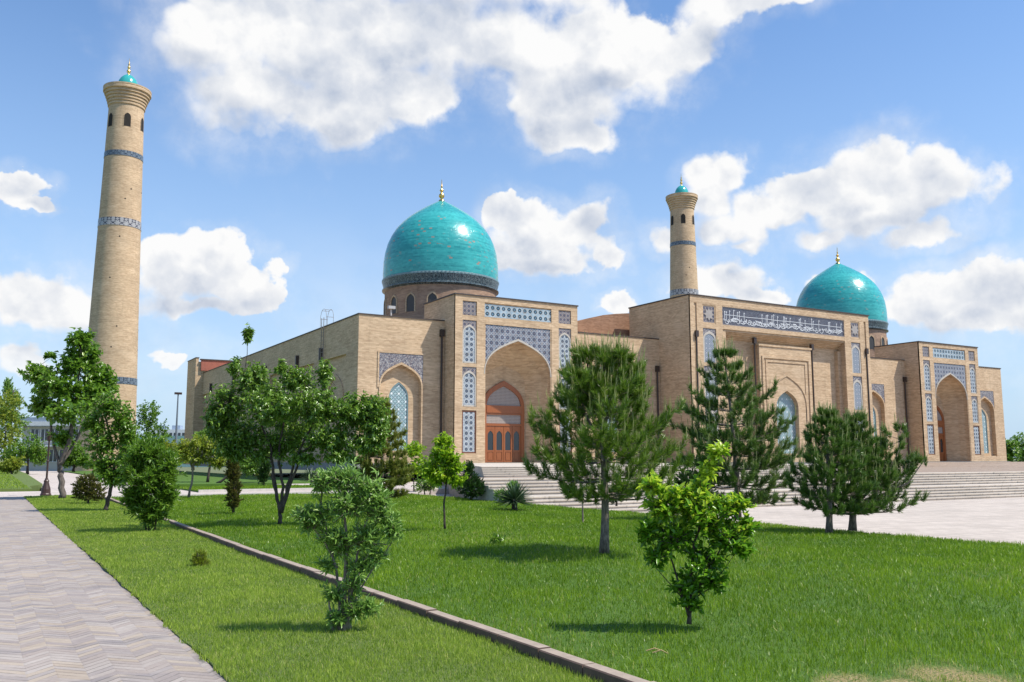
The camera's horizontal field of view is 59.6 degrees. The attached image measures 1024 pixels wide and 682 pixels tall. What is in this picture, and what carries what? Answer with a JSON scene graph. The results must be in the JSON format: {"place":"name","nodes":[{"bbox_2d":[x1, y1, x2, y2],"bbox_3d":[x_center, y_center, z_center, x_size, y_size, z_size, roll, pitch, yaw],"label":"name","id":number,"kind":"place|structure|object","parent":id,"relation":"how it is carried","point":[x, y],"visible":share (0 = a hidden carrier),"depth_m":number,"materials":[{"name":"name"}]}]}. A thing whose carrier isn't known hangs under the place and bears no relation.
{"place":"outdoors","nodes":[
{"label":"outdoors","id":0,"kind":"place"},
{"bbox_2d":[0,470,42,491],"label":"lawn","id":1,"kind":"structure","parent":0,"point":[32,483],"depth_m":54.21,"materials":[{"name":"plant"}]},
{"bbox_2d":[0,388,25,461],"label":"park tree","id":2,"kind":"object","parent":1,"relation":"on","point":[5,436],"visible":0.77,"depth_m":99.55,"materials":[{"name":"green plant"}]},
{"bbox_2d":[0,455,26,473],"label":"park tree","id":3,"kind":"object","parent":1,"relation":"on","point":[11,464],"visible":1,"depth_m":79.00,"materials":[{"name":"green plant"}]},
{"bbox_2d":[1,433,50,473],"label":"park tree","id":4,"kind":"object","parent":1,"relation":"on","point":[36,452],"visible":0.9,"depth_m":93.91,"materials":[{"name":"green plant"}]},
{"bbox_2d":[18,417,140,470],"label":"office building","id":5,"kind":"structure","parent":0,"point":[40,427],"depth_m":148.69,"materials":[{"name":"grey glass"}]},
{"bbox_2d":[30,429,39,441],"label":"window","id":6,"kind":"structure","parent":5,"relation":"in","point":[35,431],"depth_m":149.21,"materials":[{"name":"grey glass"}]},
{"bbox_2d":[40,429,49,441],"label":"window","id":7,"kind":"structure","parent":5,"relation":"in","point":[43,431],"depth_m":149.17,"materials":[{"name":"grey glass"}]},
{"bbox_2d":[49,450,57,461],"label":"window","id":8,"kind":"structure","parent":5,"relation":"in","point":[52,458],"depth_m":148.70,"materials":[{"name":"grey glass"}]},
{"bbox_2d":[0,497,226,681],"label":"path","id":9,"kind":"structure","parent":0,"point":[70,611],"depth_m":9.32,"materials":[{"name":"stone"}]},
{"bbox_2d":[147,425,184,435],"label":"apartment block","id":10,"kind":"structure","parent":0,"point":[180,431],"depth_m":328.46,"materials":[{"name":"white concrete"}]},
{"bbox_2d":[64,471,313,486],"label":"lawn","id":11,"kind":"structure","parent":0,"point":[199,478],"depth_m":69.03,"materials":[{"name":"green grass"}]},
{"bbox_2d":[61,439,91,471],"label":"park tree","id":12,"kind":"object","parent":11,"relation":"on","point":[76,457],"visible":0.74,"depth_m":106.69,"materials":[{"name":"green plant"}]},
{"bbox_2d":[117,428,145,459],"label":"park tree","id":13,"kind":"object","parent":11,"relation":"on","point":[129,446],"visible":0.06,"depth_m":83.00,"materials":[{"name":"green plant"}]},
{"bbox_2d":[131,399,172,447],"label":"park tree","id":14,"kind":"object","parent":11,"relation":"on","point":[154,414],"visible":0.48,"depth_m":87.52,"materials":[{"name":"green plant"}]},
{"bbox_2d":[151,439,187,467],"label":"park tree","id":15,"kind":"object","parent":11,"relation":"on","point":[169,444],"visible":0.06,"depth_m":73.45,"materials":[{"name":"green plant"}]},
{"bbox_2d":[193,428,231,481],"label":"park tree","id":16,"kind":"object","parent":11,"relation":"on","point":[201,433],"visible":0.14,"depth_m":61.23,"materials":[{"name":"green plant"}]},
{"bbox_2d":[216,457,258,482],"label":"park tree","id":17,"kind":"object","parent":11,"relation":"on","point":[249,469],"visible":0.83,"depth_m":59.19,"materials":[{"name":"green plant"}]},
{"bbox_2d":[255,460,271,484],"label":"thuja bush","id":18,"kind":"object","parent":11,"relation":"on","point":[263,475],"visible":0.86,"depth_m":51.16,"materials":[{"name":"green plant"}]},
{"bbox_2d":[0,471,447,496],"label":"cross path","id":19,"kind":"structure","parent":0,"point":[40,477],"depth_m":49.95,"materials":[{"name":"grey concrete"}]},
{"bbox_2d":[0,404,31,450],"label":"park tree","id":20,"kind":"object","parent":19,"relation":"on","point":[21,428],"visible":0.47,"depth_m":111.53,"materials":[{"name":"green plant"}]},
{"bbox_2d":[40,430,51,495],"bbox_3d":[-21.088,5.522,40.626,0.460,2.982,0.460,4,-9,-30],"label":"street lamp","id":21,"kind":"object","parent":19,"relation":"on","point":[46,489],"visible":0.91,"depth_m":40.48,"materials":[{"name":"brown metal"}]},
{"bbox_2d":[111,488,348,496],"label":"lawn kerb","id":22,"kind":"structure","parent":19,"relation":"on","point":[250,490],"depth_m":45.16,"materials":[{"name":"concrete"}]},
{"bbox_2d":[298,468,317,484],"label":"yucca","id":23,"kind":"object","parent":19,"relation":"on","point":[307,472],"visible":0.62,"depth_m":54.66,"materials":[{"name":"green plant"}]},
{"bbox_2d":[400,440,431,491],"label":"young tree","id":24,"kind":"object","parent":19,"relation":"on","point":[416,448],"visible":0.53,"depth_m":45.80,"materials":[{"name":"green plant"}]},
{"bbox_2d":[179,484,312,490],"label":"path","id":25,"kind":"structure","parent":0,"point":[196,488],"depth_m":48.16,"materials":[{"name":"grey concrete"}]},
{"bbox_2d":[24,495,602,681],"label":"mown lawn","id":26,"kind":"structure","parent":0,"point":[339,643],"depth_m":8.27,"materials":[{"name":"plant"}]},
{"bbox_2d":[17,327,119,497],"bbox_3d":[-18.861,2.975,37.701,4.262,7.283,3.007,2,-8,-14],"label":"maple tree","id":27,"kind":"object","parent":26,"relation":"on","point":[49,383],"visible":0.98,"depth_m":37.77,"materials":[{"name":"green plant"}]},
{"bbox_2d":[70,473,108,502],"bbox_3d":[-15.559,5.375,32.949,1.313,1.253,1.170,4,-9,-30],"label":"thuja bush","id":28,"kind":"object","parent":26,"relation":"on","point":[86,488],"visible":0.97,"depth_m":32.77,"materials":[{"name":"green plant"}]},
{"bbox_2d":[74,389,139,509],"bbox_3d":[-12.988,3.498,28.778,2.037,3.910,1.382,-1,-7,5],"label":"young tree","id":29,"kind":"object","parent":26,"relation":"on","point":[105,467],"visible":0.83,"depth_m":28.70,"materials":[{"name":"green plant"}]},
{"bbox_2d":[115,434,187,530],"bbox_3d":[-8.334,3.260,20.642,1.498,2.260,1.510,4,-9,-30],"label":"leafy shrub","id":30,"kind":"object","parent":26,"relation":"on","point":[143,478],"visible":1,"depth_m":20.46,"materials":[{"name":"green plant"}]},
{"bbox_2d":[189,547,211,566],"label":"seedling bush","id":31,"kind":"object","parent":26,"relation":"on","point":[200,558],"visible":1,"depth_m":14.00,"materials":[{"name":"green plant"}]},
{"bbox_2d":[287,455,405,631],"bbox_3d":[-1.616,1.979,8.738,1.176,1.730,0.582,1,-7,-5],"label":"sparse shrub","id":32,"kind":"object","parent":26,"relation":"on","point":[372,498],"visible":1,"depth_m":8.72,"materials":[{"name":"green plant"}]},
{"bbox_2d":[0,459,1017,481],"bbox_3d":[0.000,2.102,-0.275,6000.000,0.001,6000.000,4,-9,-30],"label":"ground","id":33,"kind":"structure","parent":0,"point":[285,473],"depth_m":141.01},
{"bbox_2d":[0,376,23,439],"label":"poplar tree","id":34,"kind":"object","parent":33,"relation":"on","point":[7,384],"visible":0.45,"depth_m":189.96,"materials":[{"name":"green plant"}]},
{"bbox_2d":[75,58,151,470],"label":"minaret","id":35,"kind":"object","parent":33,"relation":"on","point":[114,316],"visible":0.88,"depth_m":120.43,"materials":[{"name":"brick"}]},
{"bbox_2d":[108,112,112,126],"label":"window","id":36,"kind":"structure","parent":35,"relation":"in","point":[110,118],"depth_m":122.58,"materials":[{"name":"glass"}]},
{"bbox_2d":[123,112,130,126],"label":"window","id":37,"kind":"structure","parent":35,"relation":"in","point":[127,116],"depth_m":122.55,"materials":[{"name":"glass"}]},
{"bbox_2d":[141,117,143,131],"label":"window","id":38,"kind":"structure","parent":35,"relation":"in","point":[142,120],"depth_m":124.58,"materials":[{"name":"glass"}]},
{"bbox_2d":[140,436,207,466],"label":"green fence","id":39,"kind":"object","parent":33,"relation":"on","point":[170,439],"visible":0.07,"depth_m":208.75,"materials":[{"name":"green metal"}]},
{"bbox_2d":[174,392,181,465],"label":"floodlight mast","id":40,"kind":"object","parent":33,"relation":"on","point":[178,394],"visible":0.68,"depth_m":129.59,"materials":[{"name":"grey metal"}]},
{"bbox_2d":[666,177,698,297],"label":"minaret","id":41,"kind":"object","parent":33,"relation":"on","point":[681,201],"visible":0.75,"depth_m":173.06,"materials":[{"name":"brick"}]},
{"bbox_2d":[681,213,685,222],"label":"window","id":42,"kind":"structure","parent":41,"relation":"in","point":[683,217],"depth_m":173.21,"materials":[{"name":"glass"}]},
{"bbox_2d":[1005,435,1023,461],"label":"park tree","id":43,"kind":"object","parent":33,"relation":"on","point":[1012,453],"visible":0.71,"depth_m":148.30,"materials":[{"name":"green plant"}]},
{"bbox_2d":[1011,432,1023,461],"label":"park tree","id":44,"kind":"object","parent":33,"relation":"on","point":[1018,439],"visible":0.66,"depth_m":163.91,"materials":[{"name":"green plant"}]},
{"bbox_2d":[0,0,1023,458],"label":"sky","id":45,"kind":"structure","parent":0,"point":[286,143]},
{"bbox_2d":[111,493,1023,681],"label":"lawn","id":46,"kind":"structure","parent":0,"point":[929,670],"depth_m":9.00,"materials":[{"name":"plant"}]},
{"bbox_2d":[170,434,226,497],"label":"young tree","id":47,"kind":"object","parent":46,"relation":"on","point":[188,450],"visible":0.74,"depth_m":35.75,"materials":[{"name":"green plant"}]},
{"bbox_2d":[223,459,243,513],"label":"thuja column","id":48,"kind":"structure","parent":46,"relation":"on","point":[233,475],"depth_m":25.75,"materials":[{"name":"green plant"}]},
{"bbox_2d":[199,323,392,523],"bbox_3d":[-5.338,1.972,21.806,4.184,4.850,3.400,4,-9,-30],"label":"multi stem tree","id":49,"kind":"object","parent":46,"relation":"on","point":[317,411],"visible":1,"depth_m":21.41,"materials":[{"name":"green plant"}]},
{"bbox_2d":[104,497,654,681],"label":"lawn kerb","id":50,"kind":"structure","parent":46,"relation":"on","point":[522,645],"depth_m":8.56,"materials":[{"name":"concrete"}]},
{"bbox_2d":[353,396,415,497],"bbox_3d":[-5.133,4.218,35.710,2.612,4.303,3.057,4,-9,-30],"label":"pine tree","id":51,"kind":"object","parent":46,"relation":"on","point":[398,476],"visible":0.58,"depth_m":35.33,"materials":[{"name":"green plant"}]},
{"bbox_2d":[417,431,469,528],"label":"young tree","id":52,"kind":"object","parent":46,"relation":"on","point":[448,467],"visible":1,"depth_m":19.44,"materials":[{"name":"green plant"}]},
{"bbox_2d":[455,460,485,499],"bbox_3d":[-1.564,5.302,34.206,1.121,1.576,1.169,-3,-8,19],"label":"thuja bush","id":53,"kind":"object","parent":46,"relation":"on","point":[473,482],"visible":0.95,"depth_m":34.10,"materials":[{"name":"green plant"}]},
{"bbox_2d":[489,532,506,543],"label":"seedling","id":54,"kind":"object","parent":46,"relation":"on","point":[494,539],"visible":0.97,"depth_m":16.01,"materials":[{"name":"green plant"}]},
{"bbox_2d":[493,480,518,499],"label":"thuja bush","id":55,"kind":"object","parent":46,"relation":"on","point":[513,483],"visible":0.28,"depth_m":32.19,"materials":[{"name":"green plant"}]},
{"bbox_2d":[491,479,535,509],"bbox_3d":[0.094,4.598,26.879,1.426,0.971,1.441,4,-9,-30],"label":"yucca","id":56,"kind":"object","parent":46,"relation":"on","point":[515,496],"visible":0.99,"depth_m":26.74,"materials":[{"name":"green plant"}]},
{"bbox_2d":[582,495,583,521],"bbox_3d":[1.712,4.013,21.596,0.060,0.721,0.044,4,-9,-30],"label":"stake","id":57,"kind":"object","parent":46,"relation":"on","point":[582,512],"visible":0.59,"depth_m":21.56,"materials":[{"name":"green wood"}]},
{"bbox_2d":[520,330,694,553],"bbox_3d":[1.492,1.580,14.617,2.834,3.726,2.767,4,-9,-30],"label":"pine tree","id":58,"kind":"object","parent":46,"relation":"on","point":[599,388],"visible":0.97,"depth_m":14.38,"materials":[{"name":"green plant"}]},
{"bbox_2d":[633,439,762,624],"bbox_3d":[1.773,1.803,8.510,1.226,1.739,0.632,-2,-8,12],"label":"young bush","id":59,"kind":"object","parent":46,"relation":"on","point":[690,505],"visible":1,"depth_m":8.46,"materials":[{"name":"green plant"}]},
{"bbox_2d":[669,334,805,519],"bbox_3d":[5.853,2.204,23.305,3.151,4.838,3.372,2,-8,-18],"label":"pine tree","id":60,"kind":"object","parent":46,"relation":"on","point":[735,435],"visible":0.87,"depth_m":22.94,"materials":[{"name":"green plant"}]},
{"bbox_2d":[784,400,879,532],"bbox_3d":[6.757,2.642,19.113,2.102,2.888,1.937,4,-9,-30],"label":"pine tree","id":61,"kind":"object","parent":46,"relation":"on","point":[820,460],"visible":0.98,"depth_m":18.86,"materials":[{"name":"green plant"}]},
{"bbox_2d":[831,405,929,530],"bbox_3d":[7.883,2.767,19.828,2.334,2.828,2.290,4,-9,-30],"label":"pine tree","id":62,"kind":"object","parent":46,"relation":"on","point":[889,473],"visible":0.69,"depth_m":19.57,"materials":[{"name":"green plant"}]},
{"bbox_2d":[432,494,1023,544],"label":"plaza","id":63,"kind":"structure","parent":0,"point":[994,519],"depth_m":29.30,"materials":[{"name":"grey concrete"}]},
{"bbox_2d":[411,476,441,494],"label":"leafy shrub","id":64,"kind":"object","parent":63,"relation":"on","point":[427,486],"visible":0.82,"depth_m":41.84,"materials":[{"name":"green plant"}]},
{"bbox_2d":[609,480,632,505],"bbox_3d":[3.509,5.032,29.740,1.352,0.910,1.291,4,-9,-30],"label":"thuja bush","id":65,"kind":"object","parent":63,"relation":"on","point":[616,501],"visible":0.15,"depth_m":29.62,"materials":[{"name":"green plant"}]},
{"bbox_2d":[672,468,718,493],"bbox_3d":[5.296,4.309,26.005,1.361,1.363,1.391,4,-9,-30],"label":"thuja bush","id":66,"kind":"object","parent":63,"relation":"on","point":[680,481],"visible":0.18,"depth_m":25.91,"materials":[{"name":"green plant"}]},
{"bbox_2d":[442,466,1023,497],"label":"terrace","id":67,"kind":"structure","parent":63,"relation":"on","point":[921,469],"depth_m":58.45,"materials":[{"name":"stone"}]},
{"bbox_2d":[183,181,1009,470],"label":"mosque","id":68,"kind":"structure","parent":67,"relation":"on","point":[448,341],"depth_m":81.06,"materials":[{"name":"beige brick"}]},
{"bbox_2d":[389,382,407,450],"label":"window","id":69,"kind":"structure","parent":68,"relation":"in","point":[398,394],"depth_m":68.75,"materials":[{"name":"blue glass"}]},
{"bbox_2d":[873,408,876,435],"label":"window","id":70,"kind":"structure","parent":68,"relation":"in","point":[874,415],"depth_m":96.69,"materials":[{"name":"blue glass"}]},
{"bbox_2d":[981,409,988,452],"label":"window","id":71,"kind":"structure","parent":68,"relation":"in","point":[984,422],"depth_m":106.61,"materials":[{"name":"blue glass"}]},
{"bbox_2d":[461,463,822,477],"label":"stairs","id":72,"kind":"structure","parent":67,"relation":"on","point":[486,470],"depth_m":40.05,"materials":[{"name":"stone"}]},
{"bbox_2d":[668,453,697,464],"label":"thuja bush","id":73,"kind":"object","parent":67,"relation":"on","point":[672,462],"visible":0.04,"depth_m":47.41,"materials":[{"name":"green plant"}]},
{"bbox_2d":[892,462,1023,466],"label":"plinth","id":74,"kind":"structure","parent":67,"relation":"on","point":[977,464],"depth_m":86.78,"materials":[{"name":"beige stone"}]},
{"bbox_2d":[469,471,1023,511],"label":"stairs","id":75,"kind":"structure","parent":63,"relation":"on","point":[949,485],"depth_m":42.91,"materials":[{"name":"stone"}]}
]}

